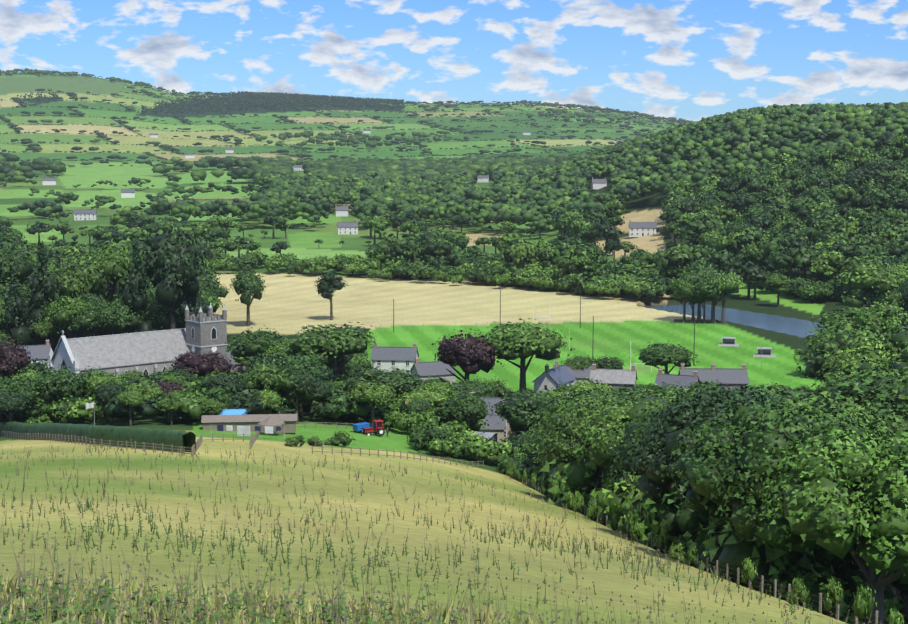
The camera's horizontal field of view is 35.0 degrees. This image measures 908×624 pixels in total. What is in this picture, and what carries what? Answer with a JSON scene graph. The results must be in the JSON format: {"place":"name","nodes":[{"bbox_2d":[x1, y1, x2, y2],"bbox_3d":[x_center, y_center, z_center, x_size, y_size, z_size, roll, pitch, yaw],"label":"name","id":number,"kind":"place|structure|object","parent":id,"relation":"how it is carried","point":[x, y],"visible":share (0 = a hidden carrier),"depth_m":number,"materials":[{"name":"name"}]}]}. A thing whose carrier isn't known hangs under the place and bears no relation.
{"place":"outdoors","nodes":[
{"label":"outdoors","id":0,"kind":"place"},
{"bbox_2d":[185,303,227,359],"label":"church tower","id":1,"kind":"structure","parent":0,"point":[205,334],"depth_m":397.13,"materials":[{"name":"grey stone"}]},
{"bbox_2d":[0,73,907,623],"bbox_3d":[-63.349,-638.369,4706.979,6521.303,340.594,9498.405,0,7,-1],"label":"terrain","id":2,"kind":"structure","parent":0,"point":[294,303],"depth_m":276.08,"materials":[{"name":"green plant"}]},
{"bbox_2d":[16,339,50,367],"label":"house","id":3,"kind":"structure","parent":2,"relation":"on","point":[40,352],"depth_m":423.76,"materials":[{"name":"stone"}]},
{"bbox_2d":[42,176,55,184],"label":"farmhouse","id":4,"kind":"object","parent":2,"relation":"on","point":[48,181],"visible":0.98,"depth_m":1759.65,"materials":[{"name":"paint"}]},
{"bbox_2d":[74,208,96,219],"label":"farmhouse","id":5,"kind":"object","parent":2,"relation":"on","point":[86,214],"visible":1,"depth_m":1230.15,"materials":[{"name":"paint"}]},
{"bbox_2d":[86,402,94,424],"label":"flagpole","id":6,"kind":"object","parent":2,"relation":"on","point":[89,405],"visible":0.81,"depth_m":244.32,"materials":[{"name":"grey fabric"}]},
{"bbox_2d":[0,431,192,455],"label":"garden fence","id":7,"kind":"object","parent":2,"relation":"on","point":[75,441],"visible":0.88,"depth_m":202.69,"materials":[{"name":"brown wood"}]},
{"bbox_2d":[0,421,195,451],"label":"garden hedge","id":8,"kind":"object","parent":2,"relation":"on","point":[151,436],"visible":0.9,"depth_m":205.97,"materials":[{"name":"green plant"}]},
{"bbox_2d":[48,328,189,377],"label":"church nave","id":9,"kind":"structure","parent":2,"relation":"on","point":[147,353],"depth_m":387.71,"materials":[{"name":"grey stone"}]},
{"bbox_2d":[121,188,134,197],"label":"farmhouse","id":10,"kind":"object","parent":2,"relation":"on","point":[127,193],"visible":0.96,"depth_m":1542.09,"materials":[{"name":"paint"}]},
{"bbox_2d":[149,133,157,137],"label":"farmhouse","id":11,"kind":"object","parent":2,"relation":"on","point":[153,135],"visible":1,"depth_m":3179.79,"materials":[{"name":"stone"}]},
{"bbox_2d":[184,153,194,157],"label":"farmhouse","id":12,"kind":"object","parent":2,"relation":"on","point":[189,155],"visible":0.96,"depth_m":2707.85,"materials":[{"name":"stone"}]},
{"bbox_2d":[191,433,253,456],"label":"garden fence","id":13,"kind":"object","parent":2,"relation":"on","point":[199,441],"visible":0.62,"depth_m":221.33,"materials":[{"name":"brown wood"}]},
{"bbox_2d":[225,147,233,152],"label":"farmhouse","id":14,"kind":"object","parent":2,"relation":"on","point":[229,150],"visible":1,"depth_m":2868.26,"materials":[{"name":"stone"}]},
{"bbox_2d":[220,409,250,414],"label":"tarpaulin stack","id":15,"kind":"object","parent":2,"relation":"on","point":[234,412],"visible":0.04,"depth_m":274.88,"materials":[{"name":"blue plastic"}]},
{"bbox_2d":[227,351,246,372],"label":"house","id":16,"kind":"structure","parent":2,"relation":"on","point":[238,367],"depth_m":414.94,"materials":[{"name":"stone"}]},
{"bbox_2d":[201,414,296,432],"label":"bungalow","id":17,"kind":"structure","parent":2,"relation":"on","point":[212,422],"depth_m":266.49,"materials":[{"name":"brown wood"}]},
{"bbox_2d":[217,425,284,439],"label":"washing line","id":18,"kind":"object","parent":2,"relation":"on","point":[244,430],"visible":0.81,"depth_m":242.22,"materials":[{"name":"grey fabric"}]},
{"bbox_2d":[258,416,284,435],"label":"gazebo","id":19,"kind":"object","parent":2,"relation":"on","point":[271,421],"visible":0.83,"depth_m":261.62,"materials":[{"name":"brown wood"}]},
{"bbox_2d":[293,164,302,170],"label":"farmhouse","id":20,"kind":"object","parent":2,"relation":"on","point":[297,167],"visible":0.92,"depth_m":2272.15,"materials":[{"name":"paint"}]},
{"bbox_2d":[250,421,352,449],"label":"paddock fence","id":21,"kind":"object","parent":2,"relation":"on","point":[254,437],"visible":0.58,"depth_m":281.38,"materials":[{"name":"brown wood"}]},
{"bbox_2d":[335,204,348,215],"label":"farmhouse","id":22,"kind":"object","parent":2,"relation":"on","point":[341,210],"visible":0.96,"depth_m":1286.12,"materials":[{"name":"paint"}]},
{"bbox_2d":[337,220,357,233],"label":"farmhouse","id":23,"kind":"object","parent":2,"relation":"on","point":[347,227],"visible":1,"depth_m":1081.84,"materials":[{"name":"paint"}]},
{"bbox_2d":[0,121,695,184],"bbox_3d":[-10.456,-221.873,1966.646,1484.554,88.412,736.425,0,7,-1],"label":"trees","id":24,"kind":"object","parent":2,"relation":"on","point":[256,166],"visible":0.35,"depth_m":1908.58,"materials":[{"name":"green plant"}]},
{"bbox_2d":[0,68,697,167],"bbox_3d":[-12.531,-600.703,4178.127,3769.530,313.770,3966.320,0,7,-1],"label":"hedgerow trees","id":25,"kind":"object","parent":2,"relation":"on","point":[374,140],"visible":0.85,"depth_m":3801.06,"materials":[{"name":"green plant"}]},
{"bbox_2d":[350,422,369,431],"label":"blue trailer","id":26,"kind":"object","parent":2,"relation":"on","point":[357,427],"visible":0.69,"depth_m":285.00,"materials":[{"name":"blue metal"}]},
{"bbox_2d":[363,129,370,132],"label":"farmhouse","id":27,"kind":"object","parent":2,"relation":"on","point":[366,130],"visible":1,"depth_m":3504.32,"materials":[{"name":"stone"}]},
{"bbox_2d":[361,420,384,435],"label":"tractor","id":28,"kind":"object","parent":2,"relation":"on","point":[377,428],"visible":0.94,"depth_m":284.54,"materials":[{"name":"red metal"}]},
{"bbox_2d":[393,299,393,331],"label":"ball stop pole","id":29,"kind":"object","parent":2,"relation":"on","point":[393,315],"visible":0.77,"depth_m":524.31,"materials":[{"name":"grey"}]},
{"bbox_2d":[370,342,418,372],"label":"house","id":30,"kind":"structure","parent":2,"relation":"on","point":[388,358],"depth_m":421.56,"materials":[{"name":"stone"}]},
{"bbox_2d":[312,445,483,467],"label":"paddock fence","id":31,"kind":"object","parent":2,"relation":"on","point":[387,455],"visible":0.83,"depth_m":235.05,"materials":[{"name":"brown wood"}]},
{"bbox_2d":[410,357,455,383],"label":"house","id":32,"kind":"structure","parent":2,"relation":"on","point":[424,370],"depth_m":397.27,"materials":[{"name":"stone"}]},
{"bbox_2d":[0,439,881,623],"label":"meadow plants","id":33,"kind":"object","parent":2,"relation":"on","point":[95,605],"visible":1,"depth_m":35.82,"materials":[{"name":"plant"}]},
{"bbox_2d":[0,217,900,483],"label":"village trees","id":34,"kind":"object","parent":2,"relation":"on","point":[318,372],"visible":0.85,"depth_m":358.12,"materials":[{"name":"green plant"}]},
{"bbox_2d":[0,102,907,304],"bbox_3d":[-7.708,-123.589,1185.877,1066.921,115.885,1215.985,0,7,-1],"label":"trees","id":35,"kind":"object","parent":2,"relation":"on","point":[818,232],"visible":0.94,"depth_m":972.08,"materials":[{"name":"green plant"}]},
{"bbox_2d":[0,252,907,347],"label":"trees","id":36,"kind":"object","parent":2,"relation":"on","point":[82,314],"visible":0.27,"depth_m":465.49,"materials":[{"name":"green plant"}]},
{"bbox_2d":[460,431,494,443],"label":"field shed","id":37,"kind":"structure","parent":2,"relation":"on","point":[489,434],"depth_m":296.02,"materials":[{"name":"grey metal"}]},
{"bbox_2d":[477,174,488,182],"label":"farmhouse","id":38,"kind":"object","parent":2,"relation":"on","point":[482,178],"visible":1,"depth_m":1859.69,"materials":[{"name":"stone"}]},
{"bbox_2d":[480,414,505,442],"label":"house extension","id":39,"kind":"object","parent":2,"relation":"on","point":[497,425],"visible":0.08,"depth_m":327.30,"materials":[{"name":"stone"}]},
{"bbox_2d":[500,284,500,323],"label":"ball stop pole","id":40,"kind":"object","parent":2,"relation":"on","point":[500,303],"visible":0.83,"depth_m":548.71,"materials":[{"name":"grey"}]},
{"bbox_2d":[470,390,568,440],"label":"house","id":41,"kind":"structure","parent":2,"relation":"on","point":[492,401],"depth_m":330.90,"materials":[{"name":"stone"}]},
{"bbox_2d":[523,131,530,134],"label":"farmhouse","id":42,"kind":"object","parent":2,"relation":"on","point":[526,132],"visible":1,"depth_m":3481.29,"materials":[{"name":"paint"}]},
{"bbox_2d":[210,241,846,469],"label":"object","id":43,"kind":"object","parent":2,"relation":"on","point":[616,279],"visible":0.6,"depth_m":674.57,"materials":[{"name":"green plant"}]},
{"bbox_2d":[375,319,715,328],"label":"fence pitch","id":44,"kind":"object","parent":2,"relation":"on","point":[528,321],"visible":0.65,"depth_m":546.03,"materials":[{"name":"grey"}]},
{"bbox_2d":[533,364,575,392],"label":"house","id":45,"kind":"structure","parent":2,"relation":"on","point":[552,378],"depth_m":378.21,"materials":[{"name":"grey stone"}]},
{"bbox_2d":[553,359,591,384],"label":"house","id":46,"kind":"structure","parent":2,"relation":"on","point":[577,374],"depth_m":396.52,"materials":[{"name":"stone"}]},
{"bbox_2d":[580,288,580,327],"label":"ball stop pole","id":47,"kind":"object","parent":2,"relation":"on","point":[580,307],"visible":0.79,"depth_m":535.28,"materials":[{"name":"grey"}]},
{"bbox_2d":[592,316,593,358],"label":"ball stop pole","id":48,"kind":"object","parent":2,"relation":"on","point":[593,333],"visible":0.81,"depth_m":446.01,"materials":[{"name":"grey"}]},
{"bbox_2d":[591,177,606,188],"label":"farmhouse","id":49,"kind":"object","parent":2,"relation":"on","point":[598,183],"visible":0.96,"depth_m":1329.66,"materials":[{"name":"paint"}]},
{"bbox_2d":[589,363,637,390],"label":"house","id":50,"kind":"structure","parent":2,"relation":"on","point":[614,378],"depth_m":383.58,"materials":[{"name":"stone"}]},
{"bbox_2d":[628,344,651,369],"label":"goalposts","id":51,"kind":"object","parent":2,"relation":"on","point":[630,362],"visible":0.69,"depth_m":430.32,"materials":[{"name":"white metal"}]},
{"bbox_2d":[628,219,656,236],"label":"farmhouse","id":52,"kind":"object","parent":2,"relation":"on","point":[639,229],"visible":0.96,"depth_m":919.92,"materials":[{"name":"paint"}]},
{"bbox_2d":[655,367,699,391],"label":"house","id":53,"kind":"structure","parent":2,"relation":"on","point":[685,380],"depth_m":376.27,"materials":[{"name":"stone"}]},
{"bbox_2d":[693,317,694,365],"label":"ball stop pole","id":54,"kind":"object","parent":2,"relation":"on","point":[694,339],"visible":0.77,"depth_m":442.72,"materials":[{"name":"grey"}]},
{"bbox_2d":[490,318,907,623],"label":"trees","id":55,"kind":"object","parent":2,"relation":"on","point":[787,486],"visible":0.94,"depth_m":123.86,"materials":[{"name":"green plant"}]},
{"bbox_2d":[506,460,903,623],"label":"bushes","id":56,"kind":"object","parent":2,"relation":"on","point":[864,602],"visible":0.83,"depth_m":115.28,"materials":[{"name":"green plant"}]},
{"bbox_2d":[518,478,905,623],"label":"meadow fence","id":57,"kind":"object","parent":2,"relation":"on","point":[789,589],"visible":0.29,"depth_m":105.77,"materials":[{"name":"brown wood"}]},
{"bbox_2d":[678,362,748,390],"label":"house","id":58,"kind":"structure","parent":2,"relation":"on","point":[730,377],"depth_m":382.54,"materials":[{"name":"stone"}]},
{"bbox_2d":[718,337,738,346],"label":"dugout","id":59,"kind":"object","parent":2,"relation":"on","point":[728,341],"visible":1,"depth_m":492.51,"materials":[{"name":"concrete"}]},
{"bbox_2d":[753,347,775,357],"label":"dugout","id":60,"kind":"object","parent":2,"relation":"on","point":[766,351],"visible":1,"depth_m":467.40,"materials":[{"name":"concrete"}]},
{"bbox_2d":[0,0,907,123],"label":"sky","id":61,"kind":"structure","parent":0,"point":[691,60],"materials":[{"name":"blue"}]},
{"bbox_2d":[645,304,824,337],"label":"river water","id":62,"kind":"structure","parent":0,"point":[790,326],"depth_m":569.58,"materials":[{"name":"blue liquid"}]}
]}

